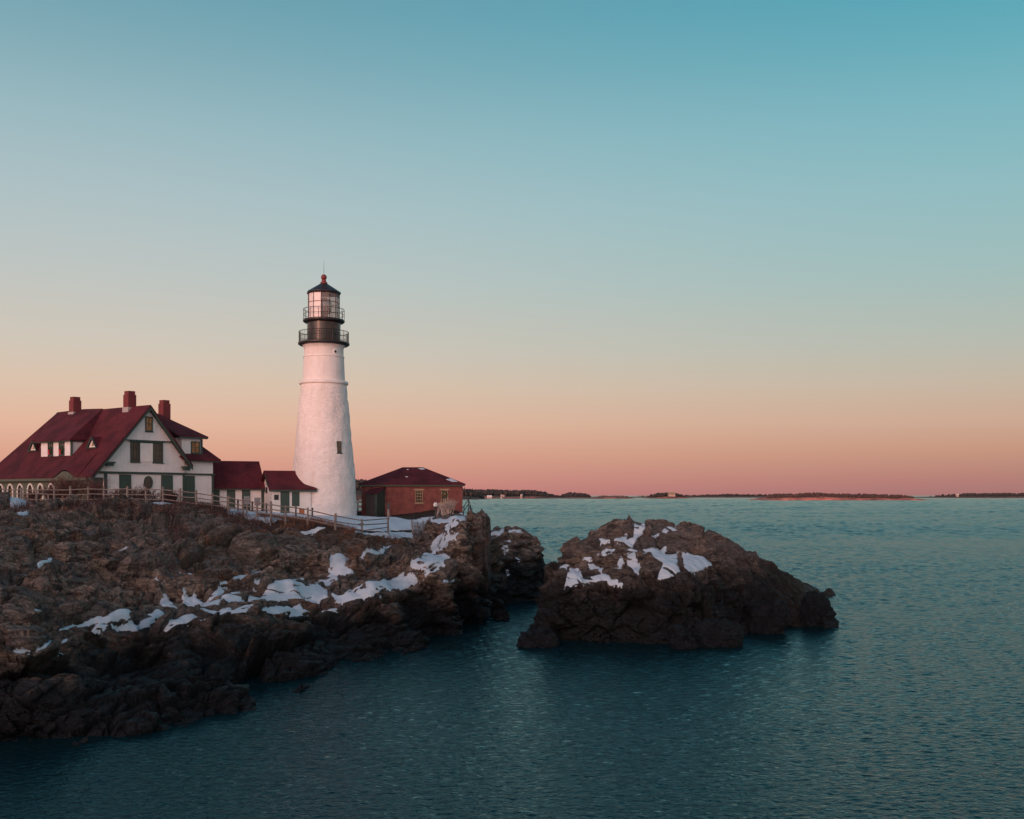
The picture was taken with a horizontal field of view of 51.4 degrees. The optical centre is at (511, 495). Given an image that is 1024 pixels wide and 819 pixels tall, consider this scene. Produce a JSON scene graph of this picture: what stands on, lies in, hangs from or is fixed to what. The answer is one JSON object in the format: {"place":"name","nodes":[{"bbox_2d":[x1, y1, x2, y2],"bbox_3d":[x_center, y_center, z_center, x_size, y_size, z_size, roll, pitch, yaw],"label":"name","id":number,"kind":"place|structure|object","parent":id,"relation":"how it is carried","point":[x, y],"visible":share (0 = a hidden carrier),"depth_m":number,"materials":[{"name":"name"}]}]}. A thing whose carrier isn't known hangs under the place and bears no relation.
{"place":"outdoors","nodes":[
{"label":"outdoors","id":0,"kind":"place"},
{"bbox_2d":[0,492,519,744],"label":"headland","id":1,"kind":"structure","parent":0,"point":[109,680],"depth_m":62.19,"materials":[{"name":"brown stone"}]},
{"bbox_2d":[18,490,42,501],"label":"bare shrub","id":2,"kind":"object","parent":1,"relation":"on","point":[31,496],"visible":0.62,"depth_m":84.19,"materials":[{"name":"brown plant"}]},
{"bbox_2d":[39,483,61,499],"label":"bare shrub","id":3,"kind":"object","parent":1,"relation":"on","point":[49,492],"visible":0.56,"depth_m":84.18,"materials":[{"name":"brown plant"}]},
{"bbox_2d":[44,470,87,500],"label":"bare shrub","id":4,"kind":"object","parent":1,"relation":"on","point":[64,486],"visible":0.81,"depth_m":84.14,"materials":[{"name":"brown plant"}]},
{"bbox_2d":[72,474,111,500],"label":"bare shrub","id":5,"kind":"object","parent":1,"relation":"on","point":[95,486],"visible":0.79,"depth_m":84.32,"materials":[{"name":"plant"}]},
{"bbox_2d":[0,391,220,503],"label":"keepers house","id":6,"kind":"structure","parent":1,"relation":"on","point":[129,443],"depth_m":99.34,"materials":[{"name":"white"}]},
{"bbox_2d":[130,441,140,462],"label":"window","id":7,"kind":"structure","parent":6,"relation":"in","point":[134,446],"depth_m":96.85,"materials":[{"name":"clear glass"}]},
{"bbox_2d":[144,476,152,488],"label":"oval window","id":8,"kind":"structure","parent":6,"relation":"in","point":[148,480],"depth_m":97.92,"materials":[{"name":"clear glass"}]},
{"bbox_2d":[145,416,152,431],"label":"window","id":9,"kind":"structure","parent":6,"relation":"in","point":[148,420],"depth_m":97.83,"materials":[{"name":"brown"}]},
{"bbox_2d":[152,442,163,463],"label":"window","id":10,"kind":"structure","parent":6,"relation":"in","point":[157,447],"depth_m":98.76,"materials":[{"name":"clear glass"}]},
{"bbox_2d":[185,476,194,501],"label":"door","id":11,"kind":"structure","parent":6,"relation":"in","point":[189,480],"depth_m":101.65,"materials":[{"name":"green paint"}]},
{"bbox_2d":[105,487,130,497],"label":"bare shrub","id":12,"kind":"object","parent":1,"relation":"on","point":[115,492],"visible":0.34,"depth_m":83.37,"materials":[{"name":"brown plant"}]},
{"bbox_2d":[5,495,276,543],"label":"undergrowth","id":13,"kind":"object","parent":1,"relation":"on","point":[256,523],"visible":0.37,"depth_m":76.97,"materials":[{"name":"brown plant"}]},
{"bbox_2d":[125,483,160,501],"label":"bare shrub","id":14,"kind":"object","parent":1,"relation":"on","point":[142,492],"visible":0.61,"depth_m":83.19,"materials":[{"name":"brown plant"}]},
{"bbox_2d":[156,487,183,503],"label":"bare shrub","id":15,"kind":"object","parent":1,"relation":"on","point":[172,493],"visible":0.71,"depth_m":83.27,"materials":[{"name":"plant"}]},
{"bbox_2d":[0,486,388,533],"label":"rail fence","id":16,"kind":"object","parent":1,"relation":"on","point":[228,507],"visible":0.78,"depth_m":80.93,"materials":[{"name":"brown wood"}]},
{"bbox_2d":[52,503,397,560],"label":"dry grass","id":17,"kind":"structure","parent":1,"relation":"on","point":[312,523],"depth_m":81.22,"materials":[{"name":"brown plant"}]},
{"bbox_2d":[10,497,465,654],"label":"snow","id":18,"kind":"structure","parent":1,"relation":"on","point":[317,593],"depth_m":70.22,"materials":[{"name":"white snow"}]},
{"bbox_2d":[213,461,264,510],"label":"passage","id":19,"kind":"object","parent":1,"relation":"on","point":[240,480],"visible":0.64,"depth_m":106.49,"materials":[{"name":"white"}]},
{"bbox_2d":[214,490,219,504],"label":"door","id":20,"kind":"structure","parent":19,"relation":"in","point":[216,492],"depth_m":105.06,"materials":[{"name":"black paint"}]},
{"bbox_2d":[227,490,234,508],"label":"door","id":21,"kind":"structure","parent":19,"relation":"in","point":[231,493],"depth_m":105.65,"materials":[{"name":"green paint"}]},
{"bbox_2d":[242,490,249,509],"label":"door","id":22,"kind":"structure","parent":19,"relation":"in","point":[244,492],"depth_m":106.22,"materials":[{"name":"black paint"}]},
{"bbox_2d":[244,496,249,512],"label":"notice board","id":23,"kind":"object","parent":1,"relation":"on","point":[246,498],"visible":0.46,"depth_m":85.94,"materials":[{"name":"grey wood"}]},
{"bbox_2d":[254,498,260,505],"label":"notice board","id":24,"kind":"object","parent":1,"relation":"on","point":[259,500],"visible":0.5,"depth_m":85.94,"materials":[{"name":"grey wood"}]},
{"bbox_2d":[261,470,316,514],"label":"shed","id":25,"kind":"structure","parent":1,"relation":"on","point":[288,488],"depth_m":105.19,"materials":[{"name":"white paint"}]},
{"bbox_2d":[280,492,288,512],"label":"door","id":26,"kind":"structure","parent":25,"relation":"in","point":[284,496],"depth_m":104.47,"materials":[{"name":"black paint"}]},
{"bbox_2d":[292,274,356,515],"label":"lighthouse","id":27,"kind":"object","parent":1,"relation":"on","point":[323,462],"visible":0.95,"depth_m":106.96,"materials":[{"name":"white paint"}]},
{"bbox_2d":[337,441,341,453],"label":"window","id":28,"kind":"structure","parent":27,"relation":"in","point":[339,443],"depth_m":106.71,"materials":[{"name":"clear glass"}]},
{"bbox_2d":[356,499,360,510],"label":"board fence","id":29,"kind":"object","parent":1,"relation":"on","point":[358,501],"visible":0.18,"depth_m":121.23,"materials":[{"name":"grey wood"}]},
{"bbox_2d":[386,503,389,519],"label":"lantern post","id":30,"kind":"object","parent":1,"relation":"on","point":[388,509],"visible":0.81,"depth_m":98.90,"materials":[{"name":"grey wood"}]},
{"bbox_2d":[358,467,465,515],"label":"brick building","id":31,"kind":"structure","parent":1,"relation":"on","point":[405,490],"depth_m":113.52,"materials":[{"name":"red brick"}]},
{"bbox_2d":[415,490,422,502],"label":"window","id":32,"kind":"structure","parent":31,"relation":"in","point":[418,493],"depth_m":113.62,"materials":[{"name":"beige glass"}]},
{"bbox_2d":[441,490,447,502],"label":"window","id":33,"kind":"structure","parent":31,"relation":"in","point":[443,497],"depth_m":113.82,"materials":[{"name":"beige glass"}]},
{"bbox_2d":[411,516,430,534],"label":"wire fence","id":34,"kind":"object","parent":1,"relation":"on","point":[423,524],"visible":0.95,"depth_m":90.48,"materials":[{"name":"grey metal"}]},
{"bbox_2d":[432,502,437,519],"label":"viewing scope","id":35,"kind":"object","parent":1,"relation":"on","point":[435,504],"visible":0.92,"depth_m":98.87,"materials":[{"name":"white paint"}]},
{"bbox_2d":[436,503,444,516],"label":"driftwood pile","id":36,"kind":"object","parent":1,"relation":"on","point":[440,508],"visible":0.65,"depth_m":99.45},
{"bbox_2d":[440,494,457,514],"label":"bare shrub","id":37,"kind":"object","parent":1,"relation":"on","point":[446,505],"visible":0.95,"depth_m":103.78,"materials":[{"name":"beige plant"}]},
{"bbox_2d":[462,498,472,515],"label":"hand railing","id":38,"kind":"object","parent":1,"relation":"on","point":[468,505],"visible":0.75,"depth_m":100.96,"materials":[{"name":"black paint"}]},
{"bbox_2d":[467,508,490,595],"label":"headland crag","id":39,"kind":"structure","parent":1,"relation":"on","point":[481,520],"depth_m":88.55,"materials":[{"name":"brown stone"}]},
{"bbox_2d":[356,489,484,499],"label":"shore","id":40,"kind":"structure","parent":0,"point":[358,493],"depth_m":2514.44,"materials":[{"name":"brown stone"}]},
{"bbox_2d":[355,479,483,497],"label":"woods","id":41,"kind":"object","parent":40,"relation":"on","point":[469,492],"visible":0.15,"depth_m":2597.08,"materials":[{"name":"brown plant"}]},
{"bbox_2d":[0,499,1023,818],"bbox_3d":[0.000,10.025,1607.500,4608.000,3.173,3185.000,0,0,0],"label":"sea","id":42,"kind":"structure","parent":0,"point":[898,693],"depth_m":47.61,"materials":[{"name":"liquid"}]},
{"bbox_2d":[492,609,509,619],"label":"sea rock","id":43,"kind":"object","parent":42,"relation":"in","point":[501,614],"visible":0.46,"depth_m":85.17,"materials":[{"name":"brown stone"}]},
{"bbox_2d":[491,526,545,600],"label":"rock outcrop","id":44,"kind":"object","parent":42,"relation":"in","point":[524,581],"visible":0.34,"depth_m":102.35,"materials":[{"name":"brown stone"}]},
{"bbox_2d":[491,529,522,575],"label":"snow","id":45,"kind":"structure","parent":44,"relation":"on","point":[499,532],"depth_m":103.26,"materials":[{"name":"white snow"}]},
{"bbox_2d":[516,627,559,647],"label":"sea rock","id":46,"kind":"object","parent":42,"relation":"in","point":[543,637],"visible":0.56,"depth_m":69.96,"materials":[{"name":"brown stone"}]},
{"bbox_2d":[528,515,835,643],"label":"rock islet","id":47,"kind":"object","parent":42,"relation":"in","point":[646,605],"visible":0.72,"depth_m":75.49,"materials":[{"name":"brown stone"}]},
{"bbox_2d":[560,523,711,587],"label":"snow","id":48,"kind":"structure","parent":47,"relation":"on","point":[693,563],"depth_m":77.49,"materials":[{"name":"white snow"}]},
{"bbox_2d":[668,624,698,649],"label":"sea rock","id":49,"kind":"object","parent":42,"relation":"in","point":[680,637],"visible":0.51,"depth_m":69.00,"materials":[{"name":"brown stone"}]},
{"bbox_2d":[690,618,743,647],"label":"sea rock","id":50,"kind":"object","parent":42,"relation":"in","point":[714,633],"visible":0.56,"depth_m":70.10,"materials":[{"name":"brown stone"}]},
{"bbox_2d":[747,595,789,633],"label":"sea rock","id":51,"kind":"object","parent":42,"relation":"in","point":[770,616],"visible":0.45,"depth_m":76.81,"materials":[{"name":"brown stone"}]},
{"bbox_2d":[800,591,838,627],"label":"sea rock","id":52,"kind":"object","parent":42,"relation":"in","point":[817,610],"visible":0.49,"depth_m":80.79,"materials":[{"name":"brown stone"}]},
{"bbox_2d":[0,0,1023,495],"label":"sky","id":53,"kind":"structure","parent":0,"point":[591,247],"materials":[{"name":"blue"}]},
{"bbox_2d":[482,495,589,497],"bbox_3d":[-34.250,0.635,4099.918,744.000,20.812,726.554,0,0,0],"label":"shore","id":54,"kind":"structure","parent":0,"point":[510,496],"depth_m":3770.97,"materials":[{"name":"brown stone"}]},
{"bbox_2d":[471,489,590,496],"bbox_3d":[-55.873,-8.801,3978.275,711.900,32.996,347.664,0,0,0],"label":"woods","id":55,"kind":"object","parent":54,"relation":"on","point":[516,492],"visible":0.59,"depth_m":3852.88,"materials":[{"name":"brown plant"}]},
{"bbox_2d":[590,496,629,497],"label":"island","id":56,"kind":"structure","parent":0,"point":[610,497],"depth_m":3510.47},
{"bbox_2d":[645,496,685,497],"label":"island","id":57,"kind":"structure","parent":0,"point":[665,497],"depth_m":3807.86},
{"bbox_2d":[647,492,685,496],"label":"woods","id":58,"kind":"object","parent":57,"relation":"on","point":[663,494],"visible":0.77,"depth_m":3851.48,"materials":[{"name":"brown plant"}]},
{"bbox_2d":[667,492,674,496],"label":"house","id":59,"kind":"structure","parent":57,"relation":"on","point":[671,494],"depth_m":3823.03,"materials":[{"name":"beige stone"}]},
{"bbox_2d":[686,496,766,496],"bbox_3d":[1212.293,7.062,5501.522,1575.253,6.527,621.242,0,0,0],"label":"shore","id":60,"kind":"structure","parent":0,"point":[733,496],"depth_m":5291.09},
{"bbox_2d":[638,494,771,496],"bbox_3d":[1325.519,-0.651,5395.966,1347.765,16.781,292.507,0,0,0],"label":"woods","id":61,"kind":"object","parent":60,"relation":"on","point":[730,495],"visible":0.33,"depth_m":5383.42,"materials":[{"name":"brown plant"}]},
{"bbox_2d":[749,494,924,499],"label":"island","id":62,"kind":"structure","parent":0,"point":[818,498],"depth_m":2057.86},
{"bbox_2d":[766,492,913,497],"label":"woods","id":63,"kind":"object","parent":62,"relation":"on","point":[819,494],"visible":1,"depth_m":2088.56,"materials":[{"name":"brown plant"}]},
{"bbox_2d":[914,496,1023,497],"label":"shore","id":64,"kind":"structure","parent":0,"point":[975,497],"depth_m":4611.28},
{"bbox_2d":[930,493,1023,496],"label":"woods","id":65,"kind":"object","parent":64,"relation":"on","point":[986,494],"visible":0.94,"depth_m":4738.46,"materials":[{"name":"brown plant"}]}
]}

